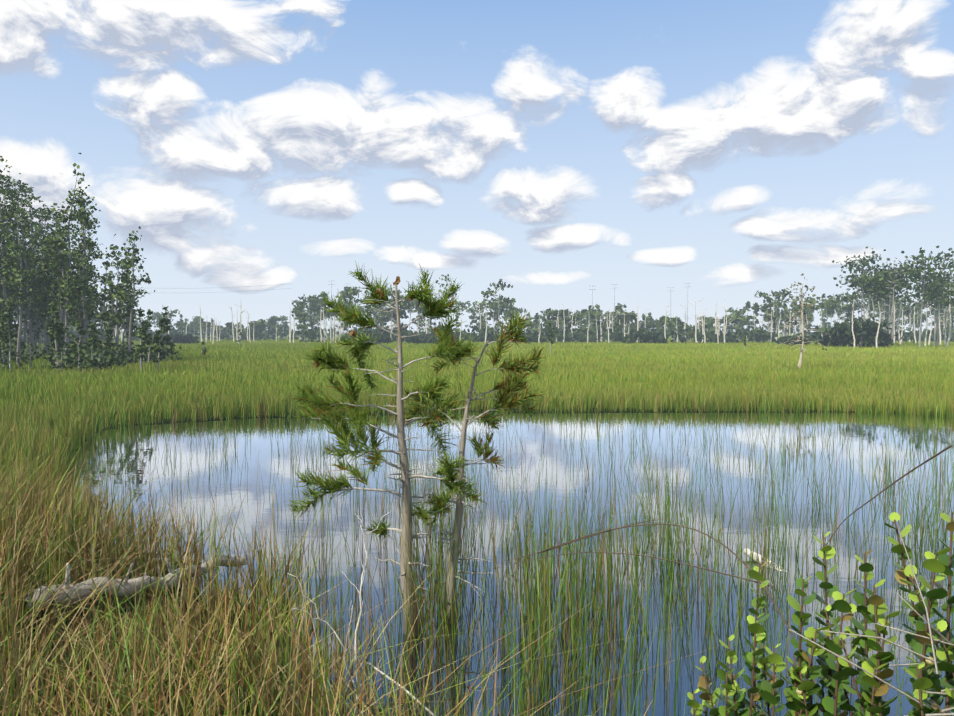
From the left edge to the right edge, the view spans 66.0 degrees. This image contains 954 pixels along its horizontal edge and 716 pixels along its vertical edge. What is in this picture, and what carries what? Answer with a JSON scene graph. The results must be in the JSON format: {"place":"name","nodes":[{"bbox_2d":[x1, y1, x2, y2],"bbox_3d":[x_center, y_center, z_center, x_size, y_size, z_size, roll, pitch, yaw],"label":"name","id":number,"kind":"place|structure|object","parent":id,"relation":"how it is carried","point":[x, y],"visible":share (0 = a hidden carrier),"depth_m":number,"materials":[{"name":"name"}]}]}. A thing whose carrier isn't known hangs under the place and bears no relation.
{"place":"outdoors","nodes":[
{"label":"outdoors","id":0,"kind":"place"},
{"bbox_2d":[0,333,953,715],"bbox_3d":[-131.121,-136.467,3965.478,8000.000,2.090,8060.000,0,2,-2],"label":"ground","id":1,"kind":"structure","parent":0,"point":[159,421],"depth_m":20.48,"materials":[{"name":"green plant"}]},
{"bbox_2d":[286,261,545,635],"bbox_3d":[-0.498,0.946,6.421,2.256,3.581,1.137,0,2,-2],"label":"pine tree","id":2,"kind":"object","parent":1,"relation":"on","point":[458,352],"depth_m":6.34,"materials":[{"name":"green plant"}]},
{"bbox_2d":[124,280,798,333],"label":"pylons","id":3,"kind":"object","parent":1,"relation":"on","point":[592,289],"visible":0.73,"depth_m":521.88,"materials":[{"name":"metal"}]},
{"bbox_2d":[0,153,953,374],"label":"trees","id":4,"kind":"object","parent":1,"relation":"on","point":[843,336],"depth_m":113.70,"materials":[{"name":"green plant"}]},
{"bbox_2d":[492,445,951,683],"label":"bare arching stems","id":5,"kind":"object","parent":1,"relation":"on","point":[767,592],"visible":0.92,"depth_m":4.00,"materials":[{"name":"brown plant"}]},
{"bbox_2d":[686,512,953,715],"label":"bush","id":6,"kind":"object","parent":1,"relation":"on","point":[761,690],"depth_m":2.03,"materials":[{"name":"green plant"}]},
{"bbox_2d":[0,337,953,417],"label":"grass","id":7,"kind":"structure","parent":0,"point":[222,364],"depth_m":42.98,"materials":[{"name":"green plant"}]},
{"bbox_2d":[0,0,953,332],"label":"sky","id":8,"kind":"structure","parent":0,"point":[553,150],"materials":[{"name":"blue"}]},
{"bbox_2d":[40,412,953,715],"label":"water","id":9,"kind":"structure","parent":0,"point":[202,478],"depth_m":10.61,"materials":[{"name":"blue liquid"}]},
{"bbox_2d":[25,512,786,715],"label":"fallen dead wood","id":10,"kind":"object","parent":9,"relation":"in","point":[87,590],"visible":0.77,"depth_m":6.19,"materials":[{"name":"grey wood"}]}
]}

